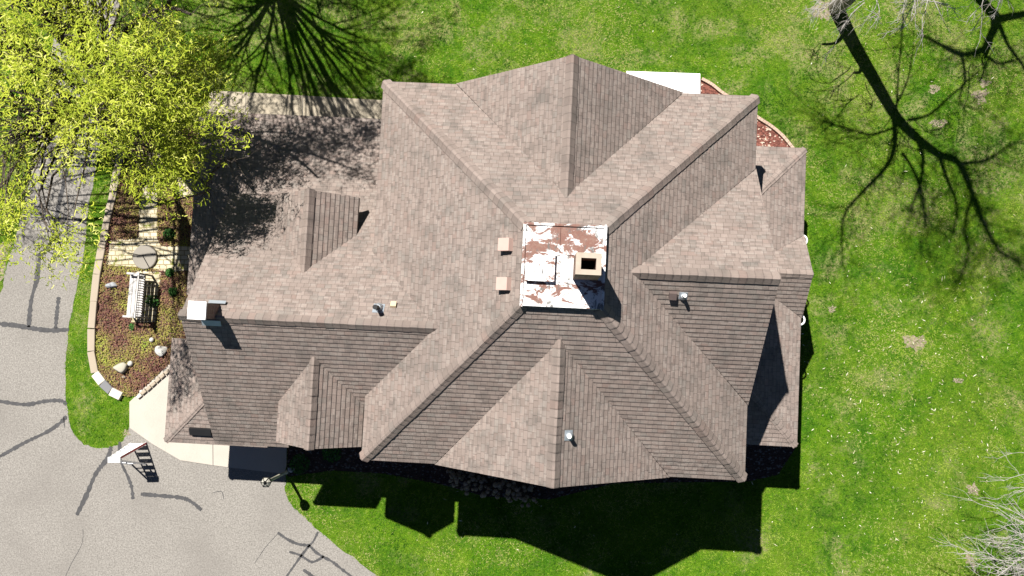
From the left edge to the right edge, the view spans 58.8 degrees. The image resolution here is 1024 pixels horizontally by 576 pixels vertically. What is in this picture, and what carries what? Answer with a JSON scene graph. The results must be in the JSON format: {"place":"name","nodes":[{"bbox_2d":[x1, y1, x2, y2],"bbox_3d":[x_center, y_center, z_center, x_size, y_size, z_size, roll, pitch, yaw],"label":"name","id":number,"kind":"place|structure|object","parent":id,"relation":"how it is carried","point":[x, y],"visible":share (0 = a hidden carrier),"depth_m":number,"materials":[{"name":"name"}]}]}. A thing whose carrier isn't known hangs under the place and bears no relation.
{"place":"outdoors","nodes":[
{"label":"outdoors","id":0,"kind":"place"},
{"bbox_2d":[106,150,189,271],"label":"stone path","id":1,"kind":"structure","parent":0,"point":[119,249],"depth_m":28.52,"materials":[{"name":"beige stone"}]},
{"bbox_2d":[133,245,157,268],"bbox_3d":[-11.494,-0.969,28.441,0.780,0.095,0.780,0,87,2],"label":"stone disc","id":2,"kind":"object","parent":1,"relation":"on","point":[148,259],"visible":0.99,"depth_m":28.40,"materials":[{"name":"beige stone"}]},
{"bbox_2d":[0,0,375,575],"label":"driveway","id":3,"kind":"structure","parent":0,"point":[71,504],"depth_m":28.10,"materials":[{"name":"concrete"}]},
{"bbox_2d":[108,442,146,464],"bbox_3d":[-11.589,5.079,27.329,0.504,1.642,0.699,-2,86,2],"label":"step ladder","id":4,"kind":"object","parent":3,"relation":"on","point":[120,454],"visible":1,"depth_m":27.32,"materials":[{"name":"metal"}]},
{"bbox_2d":[129,364,286,472],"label":"concrete walk","id":5,"kind":"structure","parent":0,"point":[147,414],"depth_m":28.07,"materials":[{"name":"beige concrete"}]},
{"bbox_2d":[209,91,381,118],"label":"concrete walk","id":6,"kind":"structure","parent":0,"point":[266,103],"depth_m":28.61,"materials":[{"name":"beige concrete"}]},
{"bbox_2d":[0,0,1023,575],"bbox_3d":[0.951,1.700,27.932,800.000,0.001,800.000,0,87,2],"label":"lawn","id":7,"kind":"structure","parent":0,"point":[818,442],"depth_m":27.77,"materials":[{"name":"green plant"}]},
{"bbox_2d":[0,242,12,280],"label":"bare earth","id":8,"kind":"structure","parent":7,"relation":"on","point":[4,263],"depth_m":28.67,"materials":[{"name":"beige soil"}]},
{"bbox_2d":[87,329,96,351],"bbox_3d":[-13.106,1.631,28.340,0.248,0.150,0.697,0,87,2],"label":"edging stone","id":9,"kind":"object","parent":7,"relation":"on","point":[91,338],"visible":1,"depth_m":28.27,"materials":[{"name":"stone"}]},
{"bbox_2d":[87,351,98,373],"bbox_3d":[-13.030,2.311,28.296,0.234,0.150,0.670,-12,86,1],"label":"edging stone","id":10,"kind":"object","parent":7,"relation":"on","point":[93,363],"visible":1,"depth_m":28.23,"materials":[{"name":"stone"}]},
{"bbox_2d":[88,301,98,327],"bbox_3d":[-13.083,0.838,28.387,0.229,0.150,0.839,4,87,2],"label":"edging stone","id":11,"kind":"object","parent":7,"relation":"on","point":[93,315],"visible":1,"depth_m":28.32,"materials":[{"name":"stone"}]},
{"bbox_2d":[90,274,101,301],"bbox_3d":[-13.026,0.003,28.436,0.233,0.150,0.860,5,87,2],"label":"edging stone","id":12,"kind":"object","parent":7,"relation":"on","point":[95,287],"visible":1,"depth_m":28.37,"materials":[{"name":"stone"}]},
{"bbox_2d":[92,370,105,384],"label":"edging stone","id":13,"kind":"object","parent":7,"relation":"on","point":[98,377],"visible":1,"depth_m":28.19,"materials":[{"name":"white stone"}]},
{"bbox_2d":[93,247,106,274],"bbox_3d":[-12.920,-0.842,28.484,0.248,0.150,0.844,8,87,2],"label":"edging stone","id":14,"kind":"object","parent":7,"relation":"on","point":[100,254],"visible":0.96,"depth_m":28.41,"materials":[{"name":"stone"}]},
{"bbox_2d":[97,230,109,247],"bbox_3d":[-12.815,-1.526,28.522,0.251,0.150,0.542,10,87,3],"label":"edging stone","id":15,"kind":"object","parent":7,"relation":"on","point":[103,242],"visible":0.87,"depth_m":28.45,"materials":[{"name":"stone"}]},
{"bbox_2d":[101,213,112,230],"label":"edging stone","id":16,"kind":"object","parent":7,"relation":"on","point":[107,220],"visible":0.93,"depth_m":28.48,"materials":[{"name":"stone"}]},
{"bbox_2d":[100,380,113,393],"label":"edging stone","id":17,"kind":"object","parent":7,"relation":"on","point":[106,386],"visible":1,"depth_m":28.16,"materials":[{"name":"stone"}]},
{"bbox_2d":[105,191,117,213],"bbox_3d":[-12.598,-2.683,28.585,0.230,0.150,0.708,11,87,3],"label":"edging stone","id":18,"kind":"object","parent":7,"relation":"on","point":[110,205],"visible":0.96,"depth_m":28.51,"materials":[{"name":"stone"}]},
{"bbox_2d":[109,169,120,191],"bbox_3d":[-12.481,-3.372,28.623,0.240,0.150,0.703,9,87,2],"label":"edging stone","id":19,"kind":"object","parent":7,"relation":"on","point":[113,184],"visible":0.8,"depth_m":28.55,"materials":[{"name":"stone"}]},
{"bbox_2d":[109,388,123,399],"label":"edging stone","id":20,"kind":"object","parent":7,"relation":"on","point":[115,393],"visible":1,"depth_m":28.14,"materials":[{"name":"white stone"}]},
{"bbox_2d":[114,152,124,169],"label":"edging stone","id":21,"kind":"object","parent":7,"relation":"on","point":[121,160],"visible":0.53,"depth_m":28.59,"materials":[{"name":"stone"}]},
{"bbox_2d":[0,0,256,290],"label":"leafy tree","id":22,"kind":"object","parent":7,"relation":"on","point":[109,99],"visible":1,"depth_m":20.44,"materials":[{"name":"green plant"}]},
{"bbox_2d":[95,125,197,396],"bbox_3d":[-10.970,-0.882,28.483,3.657,0.001,8.697,6,87,2],"label":"planting bed","id":23,"kind":"object","parent":7,"relation":"on","point":[127,287],"visible":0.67,"depth_m":28.42,"materials":[{"name":"green plant"}]},
{"bbox_2d":[105,282,116,287],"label":"boulder","id":24,"kind":"object","parent":23,"relation":"on","point":[111,285],"visible":1,"depth_m":28.35,"materials":[{"name":"grey stone"}]},
{"bbox_2d":[113,362,127,373],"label":"boulder","id":25,"kind":"object","parent":23,"relation":"on","point":[122,367],"visible":1,"depth_m":28.08,"materials":[{"name":"beige stone"}]},
{"bbox_2d":[128,323,135,330],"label":"green plant","id":26,"kind":"object","parent":23,"relation":"on","point":[131,326],"visible":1,"depth_m":28.30,"materials":[{"name":"green plant"}]},
{"bbox_2d":[131,271,161,321],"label":"stone path","id":27,"kind":"structure","parent":23,"relation":"on","point":[152,284],"depth_m":28.42,"materials":[{"name":"beige stone"}]},
{"bbox_2d":[122,272,152,318],"bbox_3d":[-11.560,0.231,27.930,0.560,0.985,1.380,4,87,2],"label":"garden bench","id":28,"kind":"object","parent":27,"relation":"on","point":[137,280],"visible":1,"depth_m":27.96,"materials":[{"name":"grey wood"}]},
{"bbox_2d":[145,294,158,307],"bbox_3d":[-11.197,0.407,28.184,0.444,0.369,0.439,0,87,2],"label":"green plant","id":29,"kind":"object","parent":23,"relation":"on","point":[151,301],"visible":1,"depth_m":28.20,"materials":[{"name":"green plant"}]},
{"bbox_2d":[155,346,166,356],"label":"boulder","id":30,"kind":"object","parent":23,"relation":"on","point":[160,351],"visible":1,"depth_m":28.14,"materials":[{"name":"grey stone"}]},
{"bbox_2d":[162,227,174,239],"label":"green plant","id":31,"kind":"object","parent":23,"relation":"on","point":[168,231],"visible":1,"depth_m":28.39,"materials":[{"name":"green plant"}]},
{"bbox_2d":[165,268,173,276],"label":"green plant","id":32,"kind":"object","parent":23,"relation":"on","point":[170,271],"visible":1,"depth_m":28.32,"materials":[{"name":"green plant"}]},
{"bbox_2d":[168,287,176,296],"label":"green plant","id":33,"kind":"object","parent":23,"relation":"on","point":[173,293],"visible":1,"depth_m":28.26,"materials":[{"name":"green plant"}]},
{"bbox_2d":[174,176,194,196],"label":"stone path","id":34,"kind":"structure","parent":23,"relation":"on","point":[190,190],"depth_m":28.58,"materials":[{"name":"beige stone"}]},
{"bbox_2d":[260,470,287,486],"bbox_3d":[-6.981,5.595,26.837,0.321,2.250,0.289,0,87,2],"label":"lamp post","id":35,"kind":"object","parent":7,"relation":"on","point":[266,482],"visible":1,"depth_m":25.89,"materials":[{"name":"black metal"}]},
{"bbox_2d":[163,54,813,487],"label":"house","id":36,"kind":"structure","parent":7,"relation":"on","point":[569,270],"depth_m":20.78,"materials":[{"name":"brown"}]},
{"bbox_2d":[287,444,795,498],"bbox_3d":[0.826,5.064,27.720,15.510,0.001,2.727,0,87,2],"label":"mulch bed","id":37,"kind":"object","parent":7,"relation":"on","point":[763,461],"visible":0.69,"depth_m":27.75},
{"bbox_2d":[289,453,309,474],"bbox_3d":[-6.504,5.393,27.755,0.639,0.334,0.639,44,89,4],"label":"shrub","id":38,"kind":"object","parent":37,"relation":"on","point":[300,466],"visible":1,"depth_m":27.78,"materials":[{"name":"green plant"}]},
{"bbox_2d":[322,448,341,462],"bbox_3d":[-5.524,5.026,27.755,0.658,0.311,0.635,0,87,2],"label":"shrub","id":39,"kind":"object","parent":37,"relation":"on","point":[336,452],"visible":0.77,"depth_m":27.73,"materials":[{"name":"green plant"}]},
{"bbox_2d":[446,468,464,487],"bbox_3d":[-1.670,5.625,27.416,0.507,0.741,0.659,-21,86,1],"label":"hydrangea shrub","id":40,"kind":"object","parent":37,"relation":"on","point":[453,476],"visible":0.92,"depth_m":27.21,"materials":[{"name":"green plant"}]},
{"bbox_2d":[460,471,483,495],"bbox_3d":[-1.179,5.899,27.363,0.633,0.780,0.733,15,87,3],"label":"hydrangea shrub","id":41,"kind":"object","parent":37,"relation":"on","point":[466,486],"visible":0.97,"depth_m":27.19,"materials":[{"name":"green plant"}]},
{"bbox_2d":[480,475,499,498],"bbox_3d":[-0.654,5.953,27.396,0.626,0.672,0.748,0,87,2],"label":"hydrangea shrub","id":42,"kind":"object","parent":37,"relation":"on","point":[486,492],"visible":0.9,"depth_m":27.16,"materials":[{"name":"green plant"}]},
{"bbox_2d":[497,480,518,502],"bbox_3d":[-0.076,6.065,27.295,0.578,0.820,0.769,-28,86,0],"label":"hydrangea shrub","id":43,"kind":"object","parent":37,"relation":"on","point":[500,486],"visible":1,"depth_m":27.13,"materials":[{"name":"green plant"}]},
{"bbox_2d":[515,485,537,506],"bbox_3d":[0.410,6.231,27.326,0.603,0.706,0.671,-15,86,1],"label":"hydrangea shrub","id":44,"kind":"object","parent":37,"relation":"on","point":[526,497],"visible":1,"depth_m":27.10,"materials":[{"name":"green plant"}]},
{"bbox_2d":[626,71,699,93],"bbox_3d":[4.686,-6.068,28.177,2.265,0.200,1.307,0,87,2],"label":"back stoop","id":45,"kind":"object","parent":7,"relation":"on","point":[686,82],"visible":0.44,"depth_m":28.09,"materials":[{"name":"white paint"}]},
{"bbox_2d":[414,2,1020,572],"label":"fallen leaves","id":46,"kind":"object","parent":7,"relation":"on","point":[860,400],"visible":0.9,"depth_m":27.41,"materials":[{"name":"brown plant"}]},
{"bbox_2d":[700,79,788,146],"bbox_3d":[6.860,-4.839,28.117,4.529,0.001,1.640,38,88,4],"label":"mulch bed","id":47,"kind":"object","parent":7,"relation":"on","point":[767,136],"visible":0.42,"depth_m":28.08,"materials":[{"name":"brown wood"}]},
{"bbox_2d":[701,78,794,147],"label":"garden curb","id":48,"kind":"structure","parent":47,"relation":"on","point":[760,119],"depth_m":28.03,"materials":[{"name":"beige concrete"}]},
{"bbox_2d":[811,0,831,20],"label":"bare earth","id":49,"kind":"structure","parent":7,"relation":"on","point":[825,9],"depth_m":28.26,"materials":[{"name":"beige soil"}]},
{"bbox_2d":[801,0,992,66],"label":"bare tree","id":50,"kind":"object","parent":49,"relation":"on","point":[837,7],"visible":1,"depth_m":23.42,"materials":[{"name":"grey plant"}]},
{"bbox_2d":[827,305,835,312],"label":"bare earth","id":51,"kind":"structure","parent":7,"relation":"on","point":[830,309],"depth_m":27.69,"materials":[{"name":"beige soil"}]},
{"bbox_2d":[903,335,927,350],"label":"bare earth","id":52,"kind":"structure","parent":7,"relation":"on","point":[919,342],"depth_m":27.55,"materials":[{"name":"beige soil"}]},
{"bbox_2d":[928,84,939,93],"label":"bare earth","id":53,"kind":"structure","parent":7,"relation":"on","point":[935,90],"depth_m":27.99,"materials":[{"name":"beige soil"}]},
{"bbox_2d":[929,119,947,127],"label":"bare earth","id":54,"kind":"structure","parent":7,"relation":"on","point":[942,123],"depth_m":27.92,"materials":[{"name":"beige soil"}]},
{"bbox_2d":[953,378,963,382],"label":"bare earth","id":55,"kind":"structure","parent":7,"relation":"on","point":[958,381],"depth_m":27.43,"materials":[{"name":"beige soil"}]},
{"bbox_2d":[965,554,976,568],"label":"bare earth","id":56,"kind":"structure","parent":7,"relation":"on","point":[971,559],"depth_m":27.10,"materials":[{"name":"beige soil"}]},
{"bbox_2d":[966,481,979,494],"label":"bare earth","id":57,"kind":"structure","parent":7,"relation":"on","point":[971,488],"depth_m":27.22,"materials":[{"name":"beige soil"}]},
{"bbox_2d":[928,448,1023,575],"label":"bare tree","id":58,"kind":"object","parent":7,"relation":"on","point":[1017,568],"visible":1,"depth_m":23.89,"materials":[{"name":"grey plant"}]},
{"bbox_2d":[971,88,989,104],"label":"bare earth","id":59,"kind":"structure","parent":7,"relation":"on","point":[982,94],"depth_m":27.93,"materials":[{"name":"beige soil"}]},
{"bbox_2d":[955,0,1013,56],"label":"bare tree","id":60,"kind":"object","parent":7,"relation":"on","point":[997,9],"visible":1,"depth_m":25.85,"materials":[{"name":"grey plant"}]},
{"bbox_2d":[979,78,991,86],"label":"bare earth","id":61,"kind":"structure","parent":7,"relation":"on","point":[983,83],"depth_m":27.95,"materials":[{"name":"beige soil"}]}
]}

